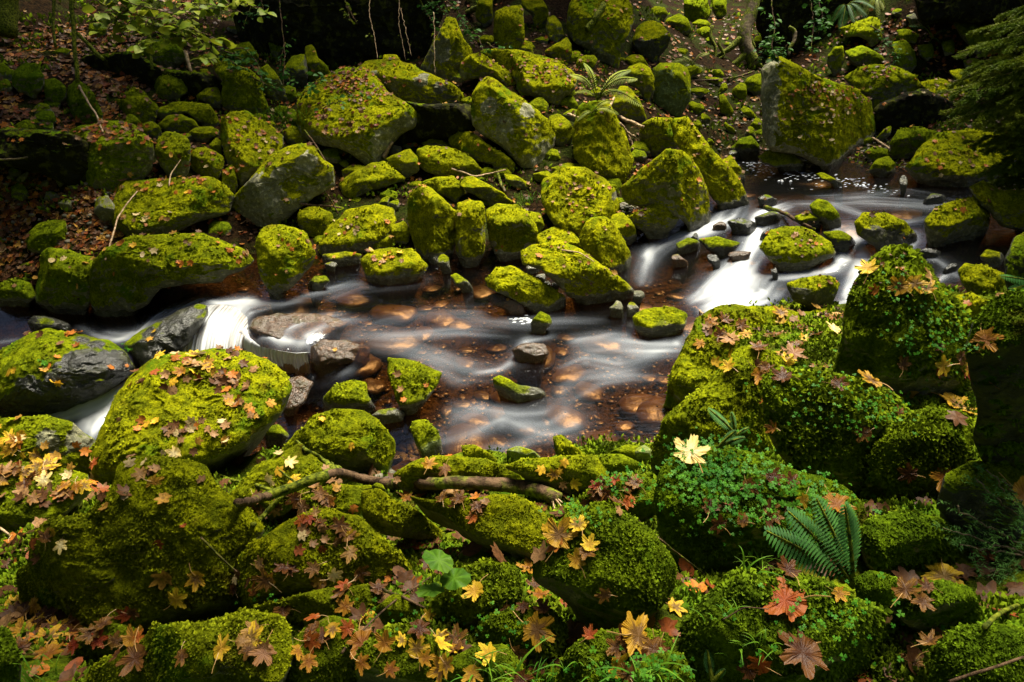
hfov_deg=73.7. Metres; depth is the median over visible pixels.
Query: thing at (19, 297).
mossy boulder
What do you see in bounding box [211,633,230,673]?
maple leaf
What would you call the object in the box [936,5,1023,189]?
spruce tree
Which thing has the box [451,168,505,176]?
twig
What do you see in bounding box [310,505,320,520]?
maple leaf
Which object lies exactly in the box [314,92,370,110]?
bramble
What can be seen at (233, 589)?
maple leaf
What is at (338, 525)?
maple leaf
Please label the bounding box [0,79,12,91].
gap stone
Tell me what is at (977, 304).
mossy boulder
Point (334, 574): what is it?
maple leaf
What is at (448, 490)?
maple leaf
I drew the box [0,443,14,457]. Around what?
maple leaf
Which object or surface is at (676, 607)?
maple leaf
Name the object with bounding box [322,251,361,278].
mossy stone
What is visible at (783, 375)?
maple leaf
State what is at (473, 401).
bed stone
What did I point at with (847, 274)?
bed stone
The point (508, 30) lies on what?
mossy boulder
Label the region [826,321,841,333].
maple leaf
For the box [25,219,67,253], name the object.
mossy boulder
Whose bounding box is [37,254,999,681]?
wood sorrel
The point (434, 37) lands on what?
dead vine
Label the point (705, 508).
maple leaf
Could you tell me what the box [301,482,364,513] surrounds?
mossy boulder
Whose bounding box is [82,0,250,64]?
hazel branch
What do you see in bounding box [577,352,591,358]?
bed stone
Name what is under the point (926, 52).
mossy stone
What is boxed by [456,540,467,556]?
maple leaf
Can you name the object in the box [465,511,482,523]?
maple leaf
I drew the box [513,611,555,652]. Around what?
maple leaf
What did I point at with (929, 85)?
mossy boulder
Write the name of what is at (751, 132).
mossy stone
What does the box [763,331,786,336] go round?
maple leaf
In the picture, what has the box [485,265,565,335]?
mossy boulder
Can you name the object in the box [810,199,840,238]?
mossy boulder
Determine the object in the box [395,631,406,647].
maple leaf
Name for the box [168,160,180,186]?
twig
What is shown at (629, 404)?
bed stone
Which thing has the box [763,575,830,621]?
maple leaf
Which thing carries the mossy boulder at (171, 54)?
on the ground
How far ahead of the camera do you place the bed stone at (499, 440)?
5.49 m
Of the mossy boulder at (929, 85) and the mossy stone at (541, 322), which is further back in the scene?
the mossy boulder at (929, 85)
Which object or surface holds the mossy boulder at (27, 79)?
on the ground
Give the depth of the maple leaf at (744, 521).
2.20 m
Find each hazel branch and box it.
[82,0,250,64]
[200,0,276,22]
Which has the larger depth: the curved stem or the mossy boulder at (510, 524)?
the curved stem
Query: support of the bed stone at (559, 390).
on the ground
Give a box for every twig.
[0,156,27,160]
[0,526,9,535]
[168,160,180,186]
[300,203,341,208]
[304,129,328,167]
[324,191,338,213]
[341,576,430,653]
[382,588,424,608]
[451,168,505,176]
[561,249,594,261]
[639,520,705,574]
[722,607,768,619]
[948,656,1023,681]
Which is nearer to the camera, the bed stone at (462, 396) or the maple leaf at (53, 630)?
the maple leaf at (53, 630)
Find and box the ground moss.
[0,0,1023,681]
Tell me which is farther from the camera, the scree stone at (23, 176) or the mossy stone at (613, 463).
the scree stone at (23, 176)
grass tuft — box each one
[8,649,60,681]
[255,101,306,132]
[443,646,532,681]
[501,635,605,681]
[507,189,543,206]
[590,632,693,681]
[690,598,750,621]
[715,629,780,664]
[736,546,790,581]
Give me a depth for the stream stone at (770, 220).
8.26 m
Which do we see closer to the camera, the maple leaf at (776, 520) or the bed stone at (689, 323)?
the maple leaf at (776, 520)
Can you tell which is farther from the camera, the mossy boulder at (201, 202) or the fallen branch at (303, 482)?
the mossy boulder at (201, 202)
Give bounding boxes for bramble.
[217,47,270,86]
[238,0,269,27]
[248,74,281,90]
[277,0,297,89]
[298,71,332,99]
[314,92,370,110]
[339,0,357,23]
[417,0,475,40]
[470,29,512,53]
[753,35,792,65]
[757,0,833,62]
[870,26,901,69]
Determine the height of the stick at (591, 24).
0.477 m
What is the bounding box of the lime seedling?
[415,549,470,596]
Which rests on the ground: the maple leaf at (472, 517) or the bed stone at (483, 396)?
the bed stone at (483, 396)
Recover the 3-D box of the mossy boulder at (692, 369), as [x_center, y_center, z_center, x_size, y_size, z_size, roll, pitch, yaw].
[2.077,0.125,5.682,2.033,0.905,0.829,-10,30,-19]
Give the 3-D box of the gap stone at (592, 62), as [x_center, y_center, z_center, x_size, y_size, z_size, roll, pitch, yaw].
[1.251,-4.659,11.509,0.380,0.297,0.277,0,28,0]
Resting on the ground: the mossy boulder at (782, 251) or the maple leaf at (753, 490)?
the mossy boulder at (782, 251)
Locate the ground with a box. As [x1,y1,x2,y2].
[0,0,1023,681]
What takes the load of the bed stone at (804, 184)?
on the ground
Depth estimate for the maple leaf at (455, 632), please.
1.79 m
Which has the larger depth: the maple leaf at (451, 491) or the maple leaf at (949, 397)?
the maple leaf at (451, 491)
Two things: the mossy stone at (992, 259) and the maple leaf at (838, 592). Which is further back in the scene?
the mossy stone at (992, 259)
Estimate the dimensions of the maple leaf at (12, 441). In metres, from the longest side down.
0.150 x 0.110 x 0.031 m
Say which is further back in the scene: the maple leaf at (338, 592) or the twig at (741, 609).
the maple leaf at (338, 592)
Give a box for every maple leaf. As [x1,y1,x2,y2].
[0,429,14,440]
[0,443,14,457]
[0,460,15,474]
[0,473,10,484]
[3,443,24,455]
[4,594,21,606]
[5,432,28,447]
[5,462,28,476]
[6,615,35,633]
[9,601,30,623]
[13,621,36,636]
[15,600,25,607]
[16,462,29,480]
[16,473,36,490]
[16,635,29,644]
[18,641,34,652]
[21,490,41,504]
[26,459,51,472]
[26,624,69,644]
[27,467,46,481]
[28,447,42,462]
[28,466,38,475]
[29,596,40,614]
[31,618,43,627]
[33,642,63,660]
[34,470,51,487]
[36,453,57,472]
[36,460,49,476]
[36,527,52,545]
[38,606,58,621]
[46,616,73,625]
[48,460,60,469]
[51,484,68,496]
[53,535,66,554]
[55,478,75,491]
[59,622,80,633]
[63,613,76,625]
[65,630,78,637]
[67,635,78,655]
[71,477,82,493]
[71,478,92,494]
[75,623,98,644]
[84,629,108,649]
[88,609,115,630]
[89,457,97,469]
[97,630,122,649]
[109,645,122,661]
[112,623,142,647]
[114,606,136,622]
[115,627,147,676]
[123,608,139,620]
[129,628,143,645]
[131,465,151,480]
[139,473,164,489]
[153,350,164,358]
[164,587,187,609]
[165,440,180,457]
[172,365,191,375]
[174,641,187,666]
[184,564,204,591]
[185,349,200,357]
[199,359,212,369]
[201,364,213,371]
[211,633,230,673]
[228,631,251,648]
[229,582,237,597]
[238,637,259,660]
[240,620,268,637]
[240,621,263,661]
[248,630,276,666]
[250,555,264,570]
[251,567,280,591]
[253,639,270,662]
[256,504,271,518]
[264,472,274,485]
[264,573,275,588]
[269,503,279,516]
[273,563,293,573]
[273,598,300,618]
[283,456,298,467]
[283,561,299,580]
[285,491,309,508]
[288,474,300,482]
[290,644,303,660]
[293,510,312,529]
[294,630,320,653]
[295,490,309,514]
[299,647,318,672]
[301,623,317,640]
[303,513,316,524]
[304,560,326,577]
[304,613,325,620]
[306,619,324,633]
[308,483,319,487]
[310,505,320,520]
[310,576,332,589]
[311,485,332,501]
[314,516,326,530]
[314,626,330,648]
[317,492,329,504]
[322,499,333,508]
[324,620,340,637]
[326,534,343,546]
[326,568,342,581]
[329,494,335,507]
[329,515,349,533]
[331,580,354,597]
[334,594,354,615]
[335,579,352,594]
[339,619,355,638]
[340,542,357,563]
[341,526,359,540]
[341,527,355,545]
[346,619,371,658]
[348,565,370,582]
[350,652,370,675]
[358,611,374,624]
[369,579,387,597]
[373,629,395,662]
[379,660,399,677]
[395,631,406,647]
[397,492,416,501]
[406,635,429,670]
[407,613,430,638]
[411,649,435,666]
[422,456,438,473]
[423,607,435,620]
[426,653,442,681]
[430,628,451,651]
[433,628,448,638]
[435,491,446,506]
[438,460,450,476]
[438,651,453,679]
[443,489,453,497]
[443,623,467,643]
[443,634,467,653]
[445,489,457,495]
[449,490,466,507]
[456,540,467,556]
[461,574,487,601]
[461,658,483,681]
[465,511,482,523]
[470,500,486,512]
[475,642,506,665]
[499,604,510,611]
[504,669,533,681]
[509,638,527,662]
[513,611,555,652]
[516,557,532,573]
[516,600,528,612]
[525,576,542,589]
[527,587,551,599]
[533,599,551,615]
[535,501,549,510]
[543,515,577,561]
[547,468,562,481]
[564,478,582,490]
[566,547,585,576]
[566,618,584,643]
[568,514,588,535]
[579,542,598,559]
[580,533,599,552]
[580,624,597,642]
[587,482,597,496]
[589,480,600,492]
[589,485,605,501]
[594,588,617,603]
[595,483,608,495]
[599,486,610,500]
[606,635,626,662]
[607,611,648,656]
[608,653,632,679]
[609,474,620,484]
[609,496,628,508]
[616,662,638,681]
[617,624,626,646]
[619,481,634,493]
[620,494,633,509]
[624,494,639,506]
[625,474,645,493]
[631,646,647,662]
[636,636,667,655]
[646,615,659,628]
[650,628,666,651]
[658,632,670,649]
[667,597,687,616]
[674,434,709,472]
[692,338,706,348]
[702,498,715,522]
[704,314,718,324]
[710,514,730,534]
[713,326,726,341]
[717,311,733,323]
[719,331,738,344]
[719,357,737,371]
[721,499,733,511]
[734,318,749,331]
[736,658,757,680]
[737,514,753,527]
[738,329,756,338]
[740,473,760,497]
[747,361,766,384]
[747,653,779,674]
[749,340,768,358]
[757,359,768,372]
[759,497,780,518]
[761,467,784,485]
[762,363,774,369]
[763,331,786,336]
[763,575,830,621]
[764,420,778,433]
[769,510,783,524]
[771,366,799,381]
[772,305,793,317]
[777,342,807,360]
[777,555,800,585]
[778,628,828,679]
[780,500,802,512]
[782,352,796,361]
[785,355,794,366]
[785,471,799,487]
[787,340,803,348]
[793,324,807,328]
[796,488,809,508]
[818,310,828,317]
[821,482,857,513]
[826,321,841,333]
[826,376,849,390]
[826,586,849,601]
[829,313,839,319]
[852,425,876,442]
[854,258,879,281]
[857,369,892,389]
[886,275,914,297]
[890,576,921,607]
[896,404,903,414]
[897,355,911,375]
[897,391,920,402]
[897,463,925,483]
[898,651,927,673]
[905,273,928,293]
[911,590,936,611]
[911,629,942,646]
[917,576,941,593]
[920,280,937,299]
[921,558,964,584]
[925,267,939,283]
[929,467,950,491]
[931,391,976,414]
[935,355,959,376]
[956,347,967,365]
[961,361,968,375]
[970,322,1004,352]
[999,473,1023,504]
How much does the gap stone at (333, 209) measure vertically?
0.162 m
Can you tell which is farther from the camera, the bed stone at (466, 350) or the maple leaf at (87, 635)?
the bed stone at (466, 350)
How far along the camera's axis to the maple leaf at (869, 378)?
2.73 m
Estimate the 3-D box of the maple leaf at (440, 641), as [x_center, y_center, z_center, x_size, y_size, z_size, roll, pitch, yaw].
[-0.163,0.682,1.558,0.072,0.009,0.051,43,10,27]
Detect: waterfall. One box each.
[182,309,244,351]
[238,329,310,374]
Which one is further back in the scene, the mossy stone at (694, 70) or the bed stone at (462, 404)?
the mossy stone at (694, 70)
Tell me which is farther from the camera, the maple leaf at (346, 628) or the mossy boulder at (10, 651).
the mossy boulder at (10, 651)
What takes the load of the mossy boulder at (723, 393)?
on the ground
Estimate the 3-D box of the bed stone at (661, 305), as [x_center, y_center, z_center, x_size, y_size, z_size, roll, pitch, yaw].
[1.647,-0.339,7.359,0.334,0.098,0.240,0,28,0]
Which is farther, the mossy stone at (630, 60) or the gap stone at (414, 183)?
the mossy stone at (630, 60)
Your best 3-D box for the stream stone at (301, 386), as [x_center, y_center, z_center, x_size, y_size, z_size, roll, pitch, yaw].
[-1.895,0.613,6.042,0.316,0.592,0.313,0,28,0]
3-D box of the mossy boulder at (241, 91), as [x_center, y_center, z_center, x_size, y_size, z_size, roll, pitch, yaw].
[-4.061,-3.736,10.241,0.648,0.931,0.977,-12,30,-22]
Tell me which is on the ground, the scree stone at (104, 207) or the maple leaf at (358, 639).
the scree stone at (104, 207)
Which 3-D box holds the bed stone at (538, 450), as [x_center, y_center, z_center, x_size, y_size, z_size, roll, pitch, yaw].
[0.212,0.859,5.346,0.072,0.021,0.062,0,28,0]
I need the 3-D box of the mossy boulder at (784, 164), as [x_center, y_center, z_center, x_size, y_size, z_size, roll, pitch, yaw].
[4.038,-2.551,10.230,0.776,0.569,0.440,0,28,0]
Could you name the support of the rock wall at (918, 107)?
on the ground
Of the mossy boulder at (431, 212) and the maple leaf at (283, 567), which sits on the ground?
the mossy boulder at (431, 212)
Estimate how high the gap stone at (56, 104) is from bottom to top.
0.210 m
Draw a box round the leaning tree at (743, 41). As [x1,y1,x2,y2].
[717,0,763,68]
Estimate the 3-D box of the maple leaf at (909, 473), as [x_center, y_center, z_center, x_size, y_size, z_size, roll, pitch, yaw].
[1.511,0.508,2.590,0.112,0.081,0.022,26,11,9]
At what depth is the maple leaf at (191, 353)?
4.98 m
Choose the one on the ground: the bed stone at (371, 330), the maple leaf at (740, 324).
the bed stone at (371, 330)
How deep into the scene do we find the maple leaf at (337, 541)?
2.51 m
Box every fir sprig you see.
[930,499,1023,584]
[959,461,1023,550]
[975,547,1023,578]
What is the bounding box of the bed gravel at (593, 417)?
[190,264,715,456]
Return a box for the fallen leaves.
[0,0,1023,681]
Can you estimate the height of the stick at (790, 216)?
0.110 m
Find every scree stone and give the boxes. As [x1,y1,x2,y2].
[8,168,22,178]
[10,182,28,201]
[16,171,28,182]
[41,180,48,186]
[44,191,57,200]
[58,198,71,210]
[94,195,114,220]
[388,145,401,154]
[906,13,916,24]
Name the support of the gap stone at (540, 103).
on the ground
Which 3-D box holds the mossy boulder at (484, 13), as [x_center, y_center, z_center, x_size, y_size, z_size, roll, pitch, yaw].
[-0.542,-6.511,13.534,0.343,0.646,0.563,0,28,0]
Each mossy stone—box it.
[141,121,161,138]
[188,126,218,142]
[196,87,221,107]
[209,138,221,154]
[222,164,237,192]
[264,424,288,449]
[283,126,306,144]
[308,276,329,309]
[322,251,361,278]
[342,164,364,177]
[372,408,404,442]
[373,233,395,249]
[390,221,410,243]
[421,139,448,146]
[451,273,473,309]
[461,443,496,461]
[504,174,529,188]
[530,211,544,233]
[531,311,551,343]
[533,171,550,181]
[546,15,563,42]
[549,163,581,170]
[553,435,582,455]
[598,453,638,476]
[610,212,636,248]
[610,444,638,459]
[625,54,647,65]
[676,238,700,272]
[687,65,701,78]
[688,101,705,115]
[691,88,709,98]
[693,120,702,130]
[700,113,710,123]
[705,77,722,84]
[708,69,723,77]
[712,0,726,18]
[718,83,727,94]
[719,94,733,116]
[723,155,744,186]
[724,122,734,133]
[732,82,746,100]
[740,106,756,118]
[744,73,761,95]
[745,126,756,139]
[750,118,761,130]
[794,211,820,233]
[816,172,842,204]
[823,230,855,268]
[827,46,844,75]
[864,137,873,145]
[864,146,890,161]
[874,126,891,142]
[897,29,917,42]
[918,44,933,60]
[922,193,945,220]
[941,40,954,55]
[949,69,971,87]
[980,249,1004,270]
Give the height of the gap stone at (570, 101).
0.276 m
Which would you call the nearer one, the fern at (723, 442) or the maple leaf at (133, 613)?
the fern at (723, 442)
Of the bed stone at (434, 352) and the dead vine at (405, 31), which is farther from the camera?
the dead vine at (405, 31)
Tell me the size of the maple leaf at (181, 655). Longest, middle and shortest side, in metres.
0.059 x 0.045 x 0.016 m
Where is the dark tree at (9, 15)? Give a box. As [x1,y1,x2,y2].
[0,0,19,38]
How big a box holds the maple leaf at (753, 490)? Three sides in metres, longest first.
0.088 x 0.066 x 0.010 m
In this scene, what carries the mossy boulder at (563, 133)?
on the ground
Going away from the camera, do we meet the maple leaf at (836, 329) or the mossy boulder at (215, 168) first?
the maple leaf at (836, 329)
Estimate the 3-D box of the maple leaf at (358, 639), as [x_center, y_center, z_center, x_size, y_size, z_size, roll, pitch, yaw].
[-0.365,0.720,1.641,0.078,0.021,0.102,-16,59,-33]
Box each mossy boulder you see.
[0,277,35,315]
[0,328,135,425]
[0,414,94,476]
[0,460,90,532]
[0,625,23,681]
[12,62,44,97]
[15,454,264,634]
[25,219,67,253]
[34,247,92,327]
[44,78,66,102]
[66,80,104,124]
[68,622,136,660]
[70,119,153,190]
[84,606,293,681]
[88,232,254,331]
[88,348,291,486]
[111,176,234,236]
[115,87,158,123]
[123,303,207,368]
[135,37,185,68]
[154,73,187,100]
[154,131,190,177]
[157,101,219,126]
[158,114,198,131]
[190,146,224,178]
[213,58,268,114]
[220,111,283,185]
[230,444,346,521]
[231,143,334,226]
[235,506,412,608]
[254,223,315,313]
[254,583,384,627]
[260,64,287,101]
[268,42,282,59]
[281,408,395,474]
[283,54,307,86]
[285,615,359,681]
[295,66,416,165]
[296,206,333,236]
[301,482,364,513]
[305,44,329,81]
[318,203,396,254]
[322,379,375,414]
[339,161,405,197]
[352,621,439,681]
[356,54,464,103]
[360,247,427,303]
[361,488,443,540]
[375,594,422,625]
[385,149,418,177]
[387,357,441,438]
[392,453,522,496]
[407,185,455,269]
[409,419,441,457]
[410,493,547,560]
[416,145,481,179]
[419,557,524,629]
[420,17,472,81]
[421,175,463,201]
[442,643,523,681]
[448,131,514,172]
[455,199,485,276]
[460,53,515,85]
[460,176,513,204]
[470,76,555,167]
[472,605,568,660]
[476,0,492,26]
[480,48,576,104]
[485,203,537,265]
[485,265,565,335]
[493,5,524,49]
[493,375,547,424]
[505,453,608,497]
[520,240,633,325]
[521,0,548,27]
[531,500,677,629]
[535,227,582,249]
[541,165,619,237]
[545,37,571,62]
[549,113,572,145]
[553,628,675,681]
[565,0,633,67]
[571,100,633,183]
[579,215,631,282]
[579,471,655,520]
[612,86,646,120]
[620,148,711,243]
[627,63,654,102]
[627,203,678,247]
[632,20,670,62]
[632,305,686,356]
[634,651,695,681]
[639,117,677,156]
[650,345,784,473]
[652,62,690,116]
[653,443,867,573]
[661,303,831,412]
[666,13,691,35]
[668,115,749,226]
[675,566,905,681]
[683,0,711,21]
[730,136,759,169]
[758,150,806,179]
[759,226,835,281]
[760,56,877,177]
[760,365,910,499]
[786,274,839,310]
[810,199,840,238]
[831,243,972,396]
[839,17,882,46]
[844,63,922,108]
[845,45,883,65]
[853,570,898,607]
[854,211,916,252]
[857,507,968,572]
[860,406,974,501]
[869,156,894,193]
[889,125,935,158]
[889,578,985,630]
[892,40,916,72]
[905,128,1017,196]
[920,77,969,103]
[924,195,990,261]
[927,622,1023,681]
[936,461,1023,546]
[953,22,990,54]
[955,291,989,319]
[958,263,1005,294]
[961,287,1023,469]
[963,58,980,68]
[969,180,1023,235]
[1004,232,1023,290]
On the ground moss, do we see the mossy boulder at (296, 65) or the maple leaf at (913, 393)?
the maple leaf at (913, 393)
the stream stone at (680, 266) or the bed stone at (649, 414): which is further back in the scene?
the stream stone at (680, 266)
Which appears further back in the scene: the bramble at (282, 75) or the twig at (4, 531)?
the bramble at (282, 75)
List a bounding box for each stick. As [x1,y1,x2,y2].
[78,85,103,132]
[104,191,137,260]
[200,536,237,572]
[382,141,393,157]
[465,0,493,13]
[496,172,505,192]
[584,2,605,32]
[617,114,643,128]
[619,122,635,137]
[691,71,753,81]
[763,205,815,230]
[872,137,890,149]
[981,603,1019,629]
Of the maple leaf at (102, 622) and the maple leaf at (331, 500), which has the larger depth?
the maple leaf at (331, 500)
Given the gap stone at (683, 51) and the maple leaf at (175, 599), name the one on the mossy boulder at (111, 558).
the maple leaf at (175, 599)
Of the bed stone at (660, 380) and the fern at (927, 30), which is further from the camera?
the fern at (927, 30)
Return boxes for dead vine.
[365,0,381,58]
[398,0,411,59]
[431,12,435,70]
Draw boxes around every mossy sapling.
[51,0,56,47]
[69,0,104,82]
[147,22,153,69]
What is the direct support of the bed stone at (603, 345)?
on the ground
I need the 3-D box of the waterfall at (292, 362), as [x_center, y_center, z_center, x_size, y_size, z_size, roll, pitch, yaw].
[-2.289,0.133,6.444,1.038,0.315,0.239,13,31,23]
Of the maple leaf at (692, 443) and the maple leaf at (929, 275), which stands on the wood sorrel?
the maple leaf at (692, 443)
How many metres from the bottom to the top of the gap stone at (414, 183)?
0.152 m
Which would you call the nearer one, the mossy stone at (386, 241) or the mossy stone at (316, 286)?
the mossy stone at (316, 286)
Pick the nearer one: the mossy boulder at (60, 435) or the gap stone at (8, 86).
the mossy boulder at (60, 435)
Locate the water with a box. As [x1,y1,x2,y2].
[51,160,909,433]
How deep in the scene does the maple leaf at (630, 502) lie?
2.70 m
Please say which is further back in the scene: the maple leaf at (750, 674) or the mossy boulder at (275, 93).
the mossy boulder at (275, 93)
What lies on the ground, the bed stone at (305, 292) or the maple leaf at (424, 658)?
the bed stone at (305, 292)
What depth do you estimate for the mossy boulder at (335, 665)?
1.65 m
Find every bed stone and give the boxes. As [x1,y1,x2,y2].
[237,287,248,291]
[272,297,316,313]
[301,289,309,296]
[318,309,334,315]
[334,287,381,310]
[346,353,381,378]
[360,377,385,394]
[362,322,372,325]
[364,332,423,356]
[367,328,377,332]
[368,304,417,324]
[391,457,419,470]
[413,326,433,341]
[416,350,426,355]
[417,306,432,312]
[422,285,442,293]
[424,309,456,332]
[430,300,448,308]
[431,349,442,354]
[438,344,446,349]
[440,406,452,416]
[443,423,489,455]
[448,318,473,333]
[452,400,472,409]
[454,357,474,370]
[457,347,473,353]
[458,394,465,399]
[458,413,491,430]
[470,399,476,404]
[472,285,492,300]
[473,391,489,401]
[476,405,486,410]
[485,434,509,449]
[486,344,506,353]
[489,391,501,405]
[489,407,511,428]
[510,421,536,436]
[512,346,555,371]
[535,448,541,452]
[541,419,552,427]
[543,405,586,430]
[543,431,553,435]
[547,437,552,442]
[549,364,588,384]
[552,385,566,395]
[554,347,568,357]
[556,334,575,342]
[566,324,583,332]
[575,381,603,401]
[576,430,617,446]
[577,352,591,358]
[578,429,589,435]
[579,334,626,356]
[595,421,603,424]
[614,421,634,432]
[619,393,652,418]
[627,353,640,361]
[635,396,666,430]
[639,303,651,310]
[639,374,655,382]
[652,303,678,308]
[654,376,668,385]
[657,348,670,354]
[666,293,684,300]
[683,316,695,332]
[746,193,756,199]
[748,259,757,266]
[752,272,791,298]
[782,170,832,195]
[840,266,857,284]
[840,286,849,291]
[841,220,867,244]
[885,206,923,226]
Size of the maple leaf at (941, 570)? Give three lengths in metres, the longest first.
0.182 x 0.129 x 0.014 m
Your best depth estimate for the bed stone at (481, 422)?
5.70 m
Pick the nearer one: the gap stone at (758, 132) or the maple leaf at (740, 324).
the maple leaf at (740, 324)
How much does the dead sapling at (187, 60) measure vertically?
0.283 m
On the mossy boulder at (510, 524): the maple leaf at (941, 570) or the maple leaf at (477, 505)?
the maple leaf at (477, 505)
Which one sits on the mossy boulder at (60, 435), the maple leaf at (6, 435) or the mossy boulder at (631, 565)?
the maple leaf at (6, 435)
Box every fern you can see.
[570,63,640,106]
[577,100,617,119]
[673,52,709,71]
[703,649,725,681]
[708,407,748,435]
[717,430,744,448]
[763,494,860,588]
[832,0,876,26]
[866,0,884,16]
[909,19,949,43]
[1000,274,1023,290]
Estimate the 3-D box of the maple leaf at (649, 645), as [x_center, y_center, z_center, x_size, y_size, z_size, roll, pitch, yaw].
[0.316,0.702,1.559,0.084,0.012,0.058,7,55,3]
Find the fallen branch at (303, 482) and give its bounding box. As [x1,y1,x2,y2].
[261,465,341,498]
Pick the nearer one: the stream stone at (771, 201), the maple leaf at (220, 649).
the maple leaf at (220, 649)
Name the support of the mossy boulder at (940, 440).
on the ground
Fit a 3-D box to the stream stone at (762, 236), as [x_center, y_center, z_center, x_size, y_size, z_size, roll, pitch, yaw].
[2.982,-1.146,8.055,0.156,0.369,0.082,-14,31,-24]
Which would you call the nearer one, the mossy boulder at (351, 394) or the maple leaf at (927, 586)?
the maple leaf at (927, 586)
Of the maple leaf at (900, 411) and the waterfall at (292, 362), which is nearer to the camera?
the maple leaf at (900, 411)
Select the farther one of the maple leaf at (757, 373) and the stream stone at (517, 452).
the stream stone at (517, 452)
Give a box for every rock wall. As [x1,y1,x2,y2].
[0,127,88,185]
[81,51,221,98]
[229,0,443,66]
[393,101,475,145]
[756,0,859,58]
[873,88,956,132]
[915,0,1023,38]
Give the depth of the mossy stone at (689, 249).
7.94 m
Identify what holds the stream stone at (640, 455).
on the ground
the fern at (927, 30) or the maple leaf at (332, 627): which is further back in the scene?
the fern at (927, 30)
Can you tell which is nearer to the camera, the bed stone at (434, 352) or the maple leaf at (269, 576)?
the maple leaf at (269, 576)
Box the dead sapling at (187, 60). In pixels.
[184,51,192,71]
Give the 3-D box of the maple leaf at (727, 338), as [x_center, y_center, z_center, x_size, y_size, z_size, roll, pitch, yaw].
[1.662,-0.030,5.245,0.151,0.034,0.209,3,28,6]
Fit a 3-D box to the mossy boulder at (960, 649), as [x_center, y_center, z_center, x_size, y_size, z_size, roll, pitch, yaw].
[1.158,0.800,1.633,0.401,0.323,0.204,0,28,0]
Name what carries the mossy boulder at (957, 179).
on the ground
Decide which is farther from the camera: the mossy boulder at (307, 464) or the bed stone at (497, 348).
the bed stone at (497, 348)
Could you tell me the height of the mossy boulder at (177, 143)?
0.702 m
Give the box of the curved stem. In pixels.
[787,26,796,55]
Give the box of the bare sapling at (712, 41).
[709,25,724,58]
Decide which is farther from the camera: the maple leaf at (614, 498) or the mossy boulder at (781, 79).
the mossy boulder at (781, 79)
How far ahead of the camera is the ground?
8.15 m
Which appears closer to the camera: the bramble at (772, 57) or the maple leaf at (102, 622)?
the maple leaf at (102, 622)
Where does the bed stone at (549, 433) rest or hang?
on the ground
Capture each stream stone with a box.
[27,316,71,331]
[249,313,348,358]
[282,376,312,438]
[308,339,369,395]
[487,293,527,337]
[506,446,539,461]
[512,343,548,386]
[635,445,651,461]
[671,254,687,283]
[691,233,697,239]
[699,236,739,274]
[707,254,720,286]
[713,222,726,238]
[727,218,757,250]
[728,251,750,266]
[755,211,785,239]
[757,194,776,211]
[757,228,769,257]
[771,267,778,294]
[899,175,907,206]
[919,248,940,273]
[940,263,959,283]
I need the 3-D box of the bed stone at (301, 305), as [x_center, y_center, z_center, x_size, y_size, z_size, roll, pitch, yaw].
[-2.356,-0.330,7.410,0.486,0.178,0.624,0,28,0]
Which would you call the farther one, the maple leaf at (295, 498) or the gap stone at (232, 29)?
the gap stone at (232, 29)
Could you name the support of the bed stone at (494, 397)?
on the ground
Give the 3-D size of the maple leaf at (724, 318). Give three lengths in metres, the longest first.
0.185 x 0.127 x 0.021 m
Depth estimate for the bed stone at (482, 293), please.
7.67 m
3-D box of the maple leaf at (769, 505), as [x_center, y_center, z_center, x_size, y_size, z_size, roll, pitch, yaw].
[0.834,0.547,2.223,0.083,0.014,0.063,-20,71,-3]
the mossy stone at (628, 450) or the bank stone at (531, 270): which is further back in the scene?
the bank stone at (531, 270)
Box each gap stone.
[0,63,9,78]
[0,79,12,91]
[0,598,7,606]
[5,69,13,81]
[14,120,36,129]
[20,262,31,266]
[31,119,42,125]
[33,103,53,113]
[34,110,56,124]
[41,122,53,129]
[44,99,60,107]
[52,47,69,56]
[88,23,106,36]
[121,114,140,126]
[181,133,194,140]
[208,220,231,235]
[223,47,231,57]
[227,26,236,33]
[232,42,258,66]
[253,113,267,120]
[274,105,295,117]
[284,85,296,101]
[289,112,296,124]
[313,235,322,244]
[319,148,340,162]
[331,205,343,211]
[339,159,348,167]
[351,197,360,201]
[362,485,371,489]
[371,483,384,490]
[379,189,397,199]
[391,455,402,466]
[408,181,421,186]
[452,72,463,81]
[461,96,471,103]
[477,35,493,44]
[480,167,495,176]
[493,167,511,177]
[519,40,533,53]
[529,96,548,111]
[534,36,548,43]
[545,148,560,159]
[555,58,567,64]
[560,95,578,108]
[563,109,576,121]
[569,51,580,62]
[576,55,597,68]
[591,87,606,97]
[605,177,621,191]
[630,141,650,156]
[631,149,646,162]
[651,6,667,20]
[677,48,687,54]
[692,19,710,27]
[696,26,709,37]
[708,138,713,144]
[728,150,741,165]
[754,36,763,46]
[755,129,761,134]
[891,8,901,16]
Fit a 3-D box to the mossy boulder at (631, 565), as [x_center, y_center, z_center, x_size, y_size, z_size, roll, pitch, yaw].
[0.247,0.658,1.869,0.398,0.465,0.289,0,28,0]
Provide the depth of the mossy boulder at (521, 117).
9.07 m
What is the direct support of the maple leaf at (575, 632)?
on the ground
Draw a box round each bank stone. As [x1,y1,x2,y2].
[324,262,336,288]
[378,196,389,205]
[388,199,399,210]
[436,254,450,289]
[526,266,537,276]
[535,274,545,281]
[551,282,558,289]
[609,300,622,339]
[626,302,638,338]
[632,291,644,311]
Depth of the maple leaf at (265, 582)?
2.45 m
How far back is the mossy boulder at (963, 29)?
14.00 m
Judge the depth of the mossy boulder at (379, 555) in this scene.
2.52 m
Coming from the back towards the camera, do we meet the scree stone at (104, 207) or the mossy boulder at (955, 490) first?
the scree stone at (104, 207)
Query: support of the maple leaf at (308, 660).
on the mossy boulder at (335, 665)

